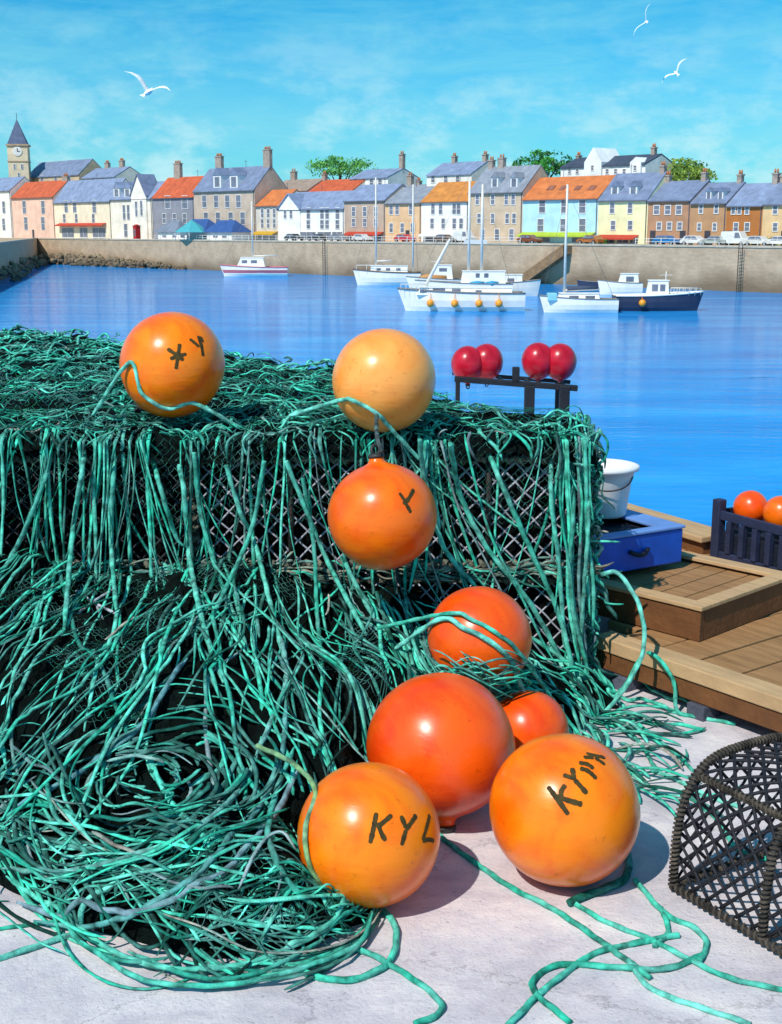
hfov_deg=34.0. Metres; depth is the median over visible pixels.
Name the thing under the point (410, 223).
window
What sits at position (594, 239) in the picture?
parked car
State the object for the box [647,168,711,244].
harbour house
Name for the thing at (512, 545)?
lobster creel
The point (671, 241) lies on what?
parked car
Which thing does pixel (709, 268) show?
harbour quay
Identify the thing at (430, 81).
sky
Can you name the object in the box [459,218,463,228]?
window
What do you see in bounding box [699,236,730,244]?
parked car
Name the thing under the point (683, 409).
harbour water
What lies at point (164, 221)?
window
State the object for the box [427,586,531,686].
buoy
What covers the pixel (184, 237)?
quay railing
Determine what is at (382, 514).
buoy
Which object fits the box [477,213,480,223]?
window
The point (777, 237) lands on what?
parked car
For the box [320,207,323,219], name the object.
window
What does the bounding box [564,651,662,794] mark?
rope
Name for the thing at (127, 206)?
window
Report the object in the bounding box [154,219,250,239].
quay pavilion
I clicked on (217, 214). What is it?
window
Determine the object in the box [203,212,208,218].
window
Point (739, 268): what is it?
quay ladder
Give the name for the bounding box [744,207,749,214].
window
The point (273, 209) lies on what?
window
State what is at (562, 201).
window
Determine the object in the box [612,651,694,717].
rope
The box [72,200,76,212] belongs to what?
window
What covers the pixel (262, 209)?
window
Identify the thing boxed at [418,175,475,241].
harbour house
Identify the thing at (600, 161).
white hall house
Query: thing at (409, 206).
window
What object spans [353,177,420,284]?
moored boat
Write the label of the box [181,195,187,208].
window
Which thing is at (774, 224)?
window
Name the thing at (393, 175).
harbour house
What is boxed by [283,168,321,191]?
harbour house
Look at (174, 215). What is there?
window
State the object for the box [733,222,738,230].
window
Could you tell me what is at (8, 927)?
rope
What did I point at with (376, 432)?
rope
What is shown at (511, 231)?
window
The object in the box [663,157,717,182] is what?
tree
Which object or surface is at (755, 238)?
parked car
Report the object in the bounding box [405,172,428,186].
harbour house
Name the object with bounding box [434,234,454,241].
parked car
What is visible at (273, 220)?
window
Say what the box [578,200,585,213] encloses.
window
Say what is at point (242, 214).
window
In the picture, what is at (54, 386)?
fishing net
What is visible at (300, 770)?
rope
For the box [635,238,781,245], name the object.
quay railing
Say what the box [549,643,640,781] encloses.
rope
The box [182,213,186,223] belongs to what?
window
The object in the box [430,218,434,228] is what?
window
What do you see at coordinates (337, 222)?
window
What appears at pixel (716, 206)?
window
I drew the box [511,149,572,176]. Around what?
tree
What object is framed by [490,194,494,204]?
window
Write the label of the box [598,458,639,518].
bucket
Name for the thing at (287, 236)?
parked car
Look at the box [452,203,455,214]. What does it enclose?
window
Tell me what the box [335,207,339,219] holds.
window
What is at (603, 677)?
rope
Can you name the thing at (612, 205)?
window
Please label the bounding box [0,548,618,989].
net heap
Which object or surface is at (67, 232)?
shop window
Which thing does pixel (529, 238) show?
parked car
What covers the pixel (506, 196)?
window
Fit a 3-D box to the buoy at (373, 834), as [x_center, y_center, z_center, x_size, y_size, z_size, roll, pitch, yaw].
[-0.068,0.972,3.862,0.430,0.431,0.429,7,14,29]
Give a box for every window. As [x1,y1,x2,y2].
[2,201,5,213]
[2,218,5,230]
[22,201,26,213]
[24,217,27,229]
[41,200,45,213]
[41,217,45,229]
[61,227,73,237]
[64,200,68,212]
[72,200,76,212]
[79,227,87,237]
[92,203,96,212]
[92,227,105,237]
[122,205,125,219]
[123,223,127,236]
[126,205,129,219]
[135,201,137,216]
[140,200,142,215]
[162,213,166,223]
[164,195,170,208]
[172,213,176,219]
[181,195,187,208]
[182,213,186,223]
[202,195,206,207]
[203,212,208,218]
[214,195,218,207]
[215,212,220,221]
[225,195,229,207]
[228,212,233,219]
[236,195,240,207]
[240,212,245,224]
[257,234,276,239]
[260,208,263,217]
[266,208,269,217]
[266,219,269,227]
[272,208,275,217]
[272,219,275,227]
[283,209,286,218]
[289,209,292,218]
[300,231,315,240]
[306,207,310,218]
[306,220,310,228]
[317,231,330,240]
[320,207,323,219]
[320,220,323,228]
[325,207,329,219]
[325,220,329,228]
[332,231,341,240]
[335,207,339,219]
[335,220,339,228]
[351,206,355,216]
[351,218,355,226]
[362,206,366,216]
[362,218,366,226]
[367,234,381,240]
[369,179,373,184]
[389,205,393,214]
[389,223,393,232]
[395,205,399,214]
[400,223,404,232]
[408,205,411,214]
[410,223,414,232]
[425,236,439,241]
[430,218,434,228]
[431,203,434,214]
[438,203,442,214]
[441,218,445,228]
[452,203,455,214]
[452,218,456,228]
[455,175,459,181]
[456,203,460,214]
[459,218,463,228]
[475,194,479,204]
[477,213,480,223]
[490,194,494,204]
[490,213,494,223]
[494,229,499,240]
[504,194,508,204]
[505,213,509,223]
[509,229,514,239]
[511,194,515,204]
[512,213,516,223]
[534,237,549,242]
[537,218,543,231]
[538,201,545,212]
[560,200,565,213]
[560,218,564,231]
[571,237,584,243]
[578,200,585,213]
[578,218,585,231]
[609,203,614,213]
[610,220,615,229]
[616,240,627,243]
[627,202,632,213]
[627,220,632,229]
[653,205,659,214]
[656,222,661,230]
[664,205,670,214]
[666,222,672,230]
[675,205,681,214]
[676,222,682,230]
[697,223,701,230]
[698,205,703,213]
[712,223,716,230]
[714,204,718,213]
[731,207,735,214]
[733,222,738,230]
[737,207,741,214]
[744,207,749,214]
[744,222,749,231]
[772,206,778,214]
[772,222,778,231]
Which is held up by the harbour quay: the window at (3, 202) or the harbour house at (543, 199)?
the harbour house at (543, 199)
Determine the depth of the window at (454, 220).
228.57 m
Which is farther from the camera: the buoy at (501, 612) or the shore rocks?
the shore rocks
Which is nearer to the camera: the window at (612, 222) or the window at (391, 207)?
the window at (612, 222)
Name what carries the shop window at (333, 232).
in the harbour house at (305, 214)
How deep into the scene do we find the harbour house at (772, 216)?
183.63 m
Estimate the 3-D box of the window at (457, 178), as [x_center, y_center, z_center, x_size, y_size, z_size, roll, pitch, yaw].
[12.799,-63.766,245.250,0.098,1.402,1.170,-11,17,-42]
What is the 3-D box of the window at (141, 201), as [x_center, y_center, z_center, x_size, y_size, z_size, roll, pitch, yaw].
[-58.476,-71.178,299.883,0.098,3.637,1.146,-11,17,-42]
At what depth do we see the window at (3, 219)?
350.92 m
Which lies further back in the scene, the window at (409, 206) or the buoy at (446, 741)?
the window at (409, 206)
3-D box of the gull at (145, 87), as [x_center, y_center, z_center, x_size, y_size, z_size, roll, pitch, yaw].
[-7.179,-12.567,37.881,1.586,0.476,0.684,25,42,9]
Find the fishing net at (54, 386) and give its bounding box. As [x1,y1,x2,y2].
[0,324,622,789]
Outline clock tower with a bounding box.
[5,113,31,181]
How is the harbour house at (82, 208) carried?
on the harbour quay
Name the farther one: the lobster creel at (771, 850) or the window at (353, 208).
the window at (353, 208)
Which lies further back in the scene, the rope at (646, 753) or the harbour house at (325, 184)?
the harbour house at (325, 184)
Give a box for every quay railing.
[154,235,255,239]
[262,235,520,242]
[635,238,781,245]
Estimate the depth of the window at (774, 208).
182.90 m
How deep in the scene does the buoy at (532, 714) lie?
4.70 m
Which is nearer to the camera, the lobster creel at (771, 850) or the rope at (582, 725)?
the lobster creel at (771, 850)
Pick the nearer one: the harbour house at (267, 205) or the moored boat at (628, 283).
the moored boat at (628, 283)
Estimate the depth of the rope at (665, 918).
3.72 m
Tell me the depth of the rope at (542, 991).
3.54 m
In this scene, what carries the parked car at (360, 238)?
on the quay road
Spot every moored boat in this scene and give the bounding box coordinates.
[219,201,288,275]
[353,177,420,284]
[397,239,525,310]
[406,265,460,287]
[414,175,512,290]
[505,274,540,295]
[539,184,618,312]
[577,280,598,287]
[597,273,642,294]
[612,271,704,310]
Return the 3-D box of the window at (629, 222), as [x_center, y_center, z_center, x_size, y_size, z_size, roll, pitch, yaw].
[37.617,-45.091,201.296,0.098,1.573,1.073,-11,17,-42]
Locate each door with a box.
[650,231,655,243]
[680,231,685,244]
[704,231,710,238]
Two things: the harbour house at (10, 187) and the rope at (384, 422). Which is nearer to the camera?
the rope at (384, 422)
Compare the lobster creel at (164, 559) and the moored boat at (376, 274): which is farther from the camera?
the moored boat at (376, 274)
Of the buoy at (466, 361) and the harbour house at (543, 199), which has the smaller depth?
the buoy at (466, 361)
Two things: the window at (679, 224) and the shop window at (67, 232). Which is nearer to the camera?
the window at (679, 224)
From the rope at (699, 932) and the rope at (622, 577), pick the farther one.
the rope at (622, 577)
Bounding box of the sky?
[0,0,781,183]
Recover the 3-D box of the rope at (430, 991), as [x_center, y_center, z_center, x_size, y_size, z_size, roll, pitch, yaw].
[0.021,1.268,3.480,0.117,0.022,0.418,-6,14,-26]
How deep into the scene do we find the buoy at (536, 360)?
11.07 m
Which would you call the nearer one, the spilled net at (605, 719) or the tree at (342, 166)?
the spilled net at (605, 719)
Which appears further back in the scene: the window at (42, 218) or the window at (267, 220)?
the window at (42, 218)
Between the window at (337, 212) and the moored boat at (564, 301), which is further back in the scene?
the window at (337, 212)
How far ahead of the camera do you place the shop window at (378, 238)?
243.22 m
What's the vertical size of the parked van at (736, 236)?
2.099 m
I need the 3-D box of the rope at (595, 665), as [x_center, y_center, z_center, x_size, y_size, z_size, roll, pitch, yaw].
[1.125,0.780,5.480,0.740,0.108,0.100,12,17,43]
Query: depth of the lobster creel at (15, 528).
5.57 m
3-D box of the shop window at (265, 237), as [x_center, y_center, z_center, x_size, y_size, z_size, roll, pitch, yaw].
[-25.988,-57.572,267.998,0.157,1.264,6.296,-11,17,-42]
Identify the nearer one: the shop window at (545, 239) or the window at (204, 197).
the shop window at (545, 239)
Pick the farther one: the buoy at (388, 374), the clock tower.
the clock tower
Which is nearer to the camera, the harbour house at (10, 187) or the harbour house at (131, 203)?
the harbour house at (131, 203)
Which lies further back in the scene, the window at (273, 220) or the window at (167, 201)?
the window at (167, 201)
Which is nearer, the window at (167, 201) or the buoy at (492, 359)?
the buoy at (492, 359)
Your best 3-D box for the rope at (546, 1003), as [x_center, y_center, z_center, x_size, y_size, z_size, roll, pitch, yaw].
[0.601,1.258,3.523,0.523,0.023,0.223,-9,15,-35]
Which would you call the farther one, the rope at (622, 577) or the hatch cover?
the hatch cover
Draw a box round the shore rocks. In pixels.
[0,252,186,281]
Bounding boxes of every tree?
[304,154,377,179]
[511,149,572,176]
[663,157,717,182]
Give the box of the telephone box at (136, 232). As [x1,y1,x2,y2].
[132,224,140,238]
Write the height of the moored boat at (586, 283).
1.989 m
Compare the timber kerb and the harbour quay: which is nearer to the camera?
the timber kerb
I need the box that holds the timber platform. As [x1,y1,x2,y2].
[595,549,781,751]
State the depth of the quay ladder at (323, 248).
242.32 m
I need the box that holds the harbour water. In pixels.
[0,264,781,529]
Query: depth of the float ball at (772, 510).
6.82 m
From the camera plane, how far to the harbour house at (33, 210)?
337.98 m
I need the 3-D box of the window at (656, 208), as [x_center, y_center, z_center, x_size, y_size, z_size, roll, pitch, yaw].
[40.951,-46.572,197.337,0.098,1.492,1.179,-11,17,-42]
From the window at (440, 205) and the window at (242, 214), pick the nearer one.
the window at (440, 205)
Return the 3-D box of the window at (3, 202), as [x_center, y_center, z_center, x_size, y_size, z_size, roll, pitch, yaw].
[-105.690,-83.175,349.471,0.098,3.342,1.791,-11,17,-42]
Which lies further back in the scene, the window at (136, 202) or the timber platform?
the window at (136, 202)
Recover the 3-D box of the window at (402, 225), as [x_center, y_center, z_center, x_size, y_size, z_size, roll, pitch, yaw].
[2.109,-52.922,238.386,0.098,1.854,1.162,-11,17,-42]
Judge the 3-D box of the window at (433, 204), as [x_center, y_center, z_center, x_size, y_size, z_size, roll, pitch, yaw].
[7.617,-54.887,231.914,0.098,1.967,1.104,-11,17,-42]
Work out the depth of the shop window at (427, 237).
233.53 m
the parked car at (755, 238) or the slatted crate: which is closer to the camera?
the slatted crate
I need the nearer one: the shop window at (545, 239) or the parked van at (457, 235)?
the shop window at (545, 239)
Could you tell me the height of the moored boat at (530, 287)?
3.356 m
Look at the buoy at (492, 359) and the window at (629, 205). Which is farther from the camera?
the window at (629, 205)
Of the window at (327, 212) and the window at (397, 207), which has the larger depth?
the window at (327, 212)
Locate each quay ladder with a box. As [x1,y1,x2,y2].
[322,240,324,272]
[736,245,742,291]
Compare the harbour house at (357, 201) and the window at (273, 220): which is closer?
the harbour house at (357, 201)
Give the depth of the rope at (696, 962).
3.58 m
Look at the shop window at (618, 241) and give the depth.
202.75 m
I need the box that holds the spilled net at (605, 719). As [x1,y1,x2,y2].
[392,601,740,816]
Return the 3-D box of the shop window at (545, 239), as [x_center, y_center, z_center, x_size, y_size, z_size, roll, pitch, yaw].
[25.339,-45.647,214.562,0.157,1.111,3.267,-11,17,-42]
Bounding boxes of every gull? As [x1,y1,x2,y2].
[124,71,169,96]
[633,4,649,35]
[662,58,686,81]
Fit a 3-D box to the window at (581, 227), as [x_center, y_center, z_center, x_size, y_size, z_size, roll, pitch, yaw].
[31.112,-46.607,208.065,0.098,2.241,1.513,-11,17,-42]
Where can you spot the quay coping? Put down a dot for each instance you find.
(663, 245)
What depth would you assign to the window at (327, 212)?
253.07 m
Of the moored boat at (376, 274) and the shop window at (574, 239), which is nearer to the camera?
the moored boat at (376, 274)
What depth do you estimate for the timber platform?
5.48 m
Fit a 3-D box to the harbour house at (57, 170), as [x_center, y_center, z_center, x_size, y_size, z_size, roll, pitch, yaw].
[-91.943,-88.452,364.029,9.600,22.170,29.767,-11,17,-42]
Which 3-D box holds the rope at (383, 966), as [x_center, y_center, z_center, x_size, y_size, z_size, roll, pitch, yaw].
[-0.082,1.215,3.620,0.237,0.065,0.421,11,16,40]
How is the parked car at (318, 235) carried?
on the quay road
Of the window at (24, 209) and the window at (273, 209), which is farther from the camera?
the window at (24, 209)
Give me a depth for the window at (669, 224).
196.13 m
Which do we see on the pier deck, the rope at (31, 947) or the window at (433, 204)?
the rope at (31, 947)
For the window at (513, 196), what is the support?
in the harbour house at (507, 188)
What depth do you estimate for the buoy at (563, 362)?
11.07 m
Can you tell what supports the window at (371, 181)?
in the harbour house at (393, 175)
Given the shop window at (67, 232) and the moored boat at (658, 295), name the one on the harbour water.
the moored boat at (658, 295)
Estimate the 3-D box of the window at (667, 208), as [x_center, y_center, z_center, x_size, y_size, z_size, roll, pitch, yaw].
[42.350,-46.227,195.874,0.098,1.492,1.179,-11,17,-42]
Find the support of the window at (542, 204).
in the harbour house at (543, 199)
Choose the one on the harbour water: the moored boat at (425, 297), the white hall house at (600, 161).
the moored boat at (425, 297)
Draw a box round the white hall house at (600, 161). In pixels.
[560,143,675,176]
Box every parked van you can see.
[453,231,476,241]
[721,231,747,244]
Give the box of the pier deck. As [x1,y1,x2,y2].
[0,615,781,1023]
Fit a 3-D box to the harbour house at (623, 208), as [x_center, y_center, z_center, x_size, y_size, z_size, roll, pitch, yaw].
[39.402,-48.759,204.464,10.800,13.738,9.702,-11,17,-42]
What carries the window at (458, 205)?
in the harbour house at (439, 201)
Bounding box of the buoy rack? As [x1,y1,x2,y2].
[452,367,577,417]
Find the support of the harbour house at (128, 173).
on the harbour quay
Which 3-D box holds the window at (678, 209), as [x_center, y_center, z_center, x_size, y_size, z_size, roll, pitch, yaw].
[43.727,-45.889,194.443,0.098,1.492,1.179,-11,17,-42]
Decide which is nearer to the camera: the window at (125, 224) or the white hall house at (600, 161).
the white hall house at (600, 161)
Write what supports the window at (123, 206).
in the harbour house at (131, 203)
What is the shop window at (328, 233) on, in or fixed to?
in the harbour house at (305, 214)
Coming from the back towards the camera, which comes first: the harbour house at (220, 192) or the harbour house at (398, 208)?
the harbour house at (220, 192)
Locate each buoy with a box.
[119,312,224,417]
[297,762,439,908]
[327,444,436,569]
[332,328,435,432]
[366,672,515,832]
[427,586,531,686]
[451,346,481,388]
[476,344,502,386]
[489,733,640,886]
[499,690,568,748]
[521,342,550,381]
[549,343,576,383]
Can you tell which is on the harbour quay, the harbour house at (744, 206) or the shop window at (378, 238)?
the harbour house at (744, 206)
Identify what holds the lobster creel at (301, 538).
on the lobster creel at (378, 580)
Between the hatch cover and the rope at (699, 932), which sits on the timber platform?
the hatch cover
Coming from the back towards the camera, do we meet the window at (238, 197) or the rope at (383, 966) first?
the window at (238, 197)
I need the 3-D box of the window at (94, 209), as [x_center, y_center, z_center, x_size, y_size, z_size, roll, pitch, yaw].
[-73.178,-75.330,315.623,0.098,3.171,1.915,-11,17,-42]
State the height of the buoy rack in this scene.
0.837 m
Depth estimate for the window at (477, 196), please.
223.77 m
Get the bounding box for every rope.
[0,872,124,960]
[0,885,77,930]
[91,360,239,429]
[254,743,325,889]
[288,907,399,983]
[289,397,419,460]
[355,947,445,1023]
[374,413,383,453]
[377,611,582,735]
[394,616,525,690]
[440,832,651,980]
[505,932,679,1023]
[528,952,702,1023]
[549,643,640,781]
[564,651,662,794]
[566,852,632,907]
[573,652,666,776]
[573,902,781,991]
[588,661,735,725]
[593,669,723,714]
[594,662,704,731]
[597,700,693,771]
[600,569,646,709]
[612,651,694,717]
[627,958,751,1023]
[632,877,709,961]
[650,770,741,808]
[652,906,670,947]
[682,789,766,860]
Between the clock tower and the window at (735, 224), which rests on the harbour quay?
the clock tower
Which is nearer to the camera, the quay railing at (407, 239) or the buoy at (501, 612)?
the buoy at (501, 612)
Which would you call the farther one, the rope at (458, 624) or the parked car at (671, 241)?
the parked car at (671, 241)
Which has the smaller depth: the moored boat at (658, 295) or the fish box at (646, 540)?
the fish box at (646, 540)
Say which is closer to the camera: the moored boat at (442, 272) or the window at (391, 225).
the moored boat at (442, 272)
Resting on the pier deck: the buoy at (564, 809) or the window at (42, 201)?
the buoy at (564, 809)
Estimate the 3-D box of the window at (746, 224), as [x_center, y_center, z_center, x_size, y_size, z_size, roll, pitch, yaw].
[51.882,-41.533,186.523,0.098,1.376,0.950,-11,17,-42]
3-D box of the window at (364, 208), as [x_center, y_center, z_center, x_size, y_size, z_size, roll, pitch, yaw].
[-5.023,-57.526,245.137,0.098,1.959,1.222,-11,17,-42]
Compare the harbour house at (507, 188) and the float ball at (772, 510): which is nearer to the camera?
the float ball at (772, 510)
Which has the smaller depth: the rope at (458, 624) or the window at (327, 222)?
the rope at (458, 624)
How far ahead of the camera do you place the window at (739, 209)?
187.03 m
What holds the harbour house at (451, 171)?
on the harbour quay
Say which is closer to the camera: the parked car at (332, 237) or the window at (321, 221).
the parked car at (332, 237)
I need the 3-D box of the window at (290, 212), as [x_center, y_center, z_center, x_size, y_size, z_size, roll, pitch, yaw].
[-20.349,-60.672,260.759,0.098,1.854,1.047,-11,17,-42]
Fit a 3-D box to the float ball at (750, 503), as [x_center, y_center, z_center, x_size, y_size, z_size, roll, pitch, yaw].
[1.986,-0.013,7.073,0.190,0.215,0.190,0,12,0]
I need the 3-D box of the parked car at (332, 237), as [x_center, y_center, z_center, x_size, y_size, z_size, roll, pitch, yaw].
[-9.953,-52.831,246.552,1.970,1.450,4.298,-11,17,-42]
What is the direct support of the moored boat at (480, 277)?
on the harbour water
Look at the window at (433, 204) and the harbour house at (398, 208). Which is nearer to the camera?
the window at (433, 204)
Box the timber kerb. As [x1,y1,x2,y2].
[627,503,710,554]
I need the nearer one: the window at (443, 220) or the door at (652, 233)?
the door at (652, 233)
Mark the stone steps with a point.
(541, 267)
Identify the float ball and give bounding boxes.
[733,490,766,520]
[763,496,781,525]
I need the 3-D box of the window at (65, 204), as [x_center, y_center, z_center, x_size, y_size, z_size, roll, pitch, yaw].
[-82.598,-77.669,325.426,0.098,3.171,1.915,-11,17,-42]
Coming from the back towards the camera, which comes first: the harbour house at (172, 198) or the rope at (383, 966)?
the harbour house at (172, 198)
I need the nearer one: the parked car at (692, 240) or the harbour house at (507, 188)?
the parked car at (692, 240)
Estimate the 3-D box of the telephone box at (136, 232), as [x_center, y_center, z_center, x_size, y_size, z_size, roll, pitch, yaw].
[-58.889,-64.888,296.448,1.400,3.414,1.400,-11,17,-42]
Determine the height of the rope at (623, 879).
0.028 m
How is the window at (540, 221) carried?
in the harbour house at (543, 199)
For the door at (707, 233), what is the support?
in the harbour house at (709, 202)
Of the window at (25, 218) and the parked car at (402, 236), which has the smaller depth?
the parked car at (402, 236)
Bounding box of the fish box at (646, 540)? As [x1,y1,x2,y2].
[577,509,684,575]
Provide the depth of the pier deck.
3.60 m
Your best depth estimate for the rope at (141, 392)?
5.50 m
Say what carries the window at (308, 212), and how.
in the harbour house at (305, 214)
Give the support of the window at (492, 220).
in the harbour house at (507, 188)
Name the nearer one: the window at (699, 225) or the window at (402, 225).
the window at (699, 225)
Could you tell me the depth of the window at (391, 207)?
239.74 m
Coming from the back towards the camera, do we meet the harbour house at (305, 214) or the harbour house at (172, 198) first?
the harbour house at (172, 198)
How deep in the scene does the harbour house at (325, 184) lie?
271.28 m
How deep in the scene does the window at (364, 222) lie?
245.67 m
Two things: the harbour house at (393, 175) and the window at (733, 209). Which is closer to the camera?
the window at (733, 209)
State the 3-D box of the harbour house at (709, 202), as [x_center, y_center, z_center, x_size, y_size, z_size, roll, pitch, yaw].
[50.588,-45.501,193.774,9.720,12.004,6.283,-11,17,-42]
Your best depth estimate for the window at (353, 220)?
247.87 m
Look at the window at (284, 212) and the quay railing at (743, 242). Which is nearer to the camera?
the quay railing at (743, 242)
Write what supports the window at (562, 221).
in the harbour house at (543, 199)
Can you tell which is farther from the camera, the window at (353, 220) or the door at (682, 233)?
the window at (353, 220)
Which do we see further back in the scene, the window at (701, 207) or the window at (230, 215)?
the window at (230, 215)
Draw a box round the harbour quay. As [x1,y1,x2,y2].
[0,238,781,292]
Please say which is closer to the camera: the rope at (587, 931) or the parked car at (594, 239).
the rope at (587, 931)
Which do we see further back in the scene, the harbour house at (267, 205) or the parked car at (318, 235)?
the harbour house at (267, 205)
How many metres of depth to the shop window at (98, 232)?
315.75 m
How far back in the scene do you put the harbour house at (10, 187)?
348.86 m
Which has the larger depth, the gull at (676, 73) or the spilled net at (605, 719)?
the gull at (676, 73)
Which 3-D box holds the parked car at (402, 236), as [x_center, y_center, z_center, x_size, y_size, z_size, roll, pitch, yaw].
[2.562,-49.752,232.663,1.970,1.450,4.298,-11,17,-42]
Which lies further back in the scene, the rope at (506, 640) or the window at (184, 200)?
the window at (184, 200)
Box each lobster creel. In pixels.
[0,448,202,569]
[0,452,7,553]
[73,558,185,574]
[192,447,389,570]
[208,558,392,589]
[389,450,591,570]
[391,558,587,660]
[668,732,781,956]
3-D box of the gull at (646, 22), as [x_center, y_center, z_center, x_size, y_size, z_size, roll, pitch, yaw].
[11.875,-23.004,59.966,0.393,1.577,0.684,24,23,-8]
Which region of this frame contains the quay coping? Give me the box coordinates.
[0,238,781,247]
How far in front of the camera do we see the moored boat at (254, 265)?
236.84 m
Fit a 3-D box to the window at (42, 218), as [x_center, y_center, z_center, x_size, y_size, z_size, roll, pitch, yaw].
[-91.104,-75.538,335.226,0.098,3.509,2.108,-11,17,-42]
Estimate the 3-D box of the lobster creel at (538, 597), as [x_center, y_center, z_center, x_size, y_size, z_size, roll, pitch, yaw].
[0.425,0.452,5.938,0.893,0.551,0.638,0,13,1]
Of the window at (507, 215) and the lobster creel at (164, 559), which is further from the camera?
the window at (507, 215)
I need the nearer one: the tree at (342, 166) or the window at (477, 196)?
the window at (477, 196)
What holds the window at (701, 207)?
in the harbour house at (709, 202)
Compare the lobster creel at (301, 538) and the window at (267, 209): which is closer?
the lobster creel at (301, 538)
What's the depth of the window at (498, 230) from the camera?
221.75 m
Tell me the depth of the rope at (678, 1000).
3.37 m
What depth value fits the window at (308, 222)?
257.68 m
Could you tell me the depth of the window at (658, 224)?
197.47 m
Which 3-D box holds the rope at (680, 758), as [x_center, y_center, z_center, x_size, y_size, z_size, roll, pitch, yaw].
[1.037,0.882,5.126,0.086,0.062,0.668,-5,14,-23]
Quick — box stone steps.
[522,245,571,280]
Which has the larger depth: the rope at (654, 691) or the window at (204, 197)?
the window at (204, 197)
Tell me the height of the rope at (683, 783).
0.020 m
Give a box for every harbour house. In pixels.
[0,176,30,237]
[10,173,69,237]
[31,159,100,181]
[52,178,127,238]
[81,158,139,181]
[109,174,164,238]
[151,160,203,238]
[192,146,286,239]
[253,183,298,239]
[276,190,354,240]
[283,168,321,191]
[309,171,364,191]
[343,183,405,240]
[349,151,420,184]
[384,179,434,241]
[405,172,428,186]
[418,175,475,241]
[426,151,488,185]
[471,154,548,242]
[517,170,614,243]
[597,161,667,243]
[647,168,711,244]
[690,170,745,244]
[726,169,781,245]
[761,175,781,245]
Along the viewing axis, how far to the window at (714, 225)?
190.44 m
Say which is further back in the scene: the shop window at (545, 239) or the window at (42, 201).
the window at (42, 201)
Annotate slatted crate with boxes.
[710,498,781,570]
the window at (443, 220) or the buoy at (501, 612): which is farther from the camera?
the window at (443, 220)
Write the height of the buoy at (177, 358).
0.464 m
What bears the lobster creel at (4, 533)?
on the lobster creel
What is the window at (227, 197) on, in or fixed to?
in the harbour house at (220, 192)
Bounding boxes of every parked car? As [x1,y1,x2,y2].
[284,234,303,240]
[307,234,327,240]
[329,234,348,240]
[351,234,372,240]
[394,234,415,241]
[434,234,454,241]
[517,235,542,242]
[576,235,604,243]
[652,235,679,244]
[680,236,707,244]
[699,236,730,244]
[744,236,771,245]
[766,236,781,245]
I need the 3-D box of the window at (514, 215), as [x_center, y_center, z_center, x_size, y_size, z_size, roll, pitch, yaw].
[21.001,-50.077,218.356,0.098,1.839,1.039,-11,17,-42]
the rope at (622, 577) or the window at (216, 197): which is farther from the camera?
the window at (216, 197)
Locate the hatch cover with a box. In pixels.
[574,550,781,641]
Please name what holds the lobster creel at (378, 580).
on the pier deck

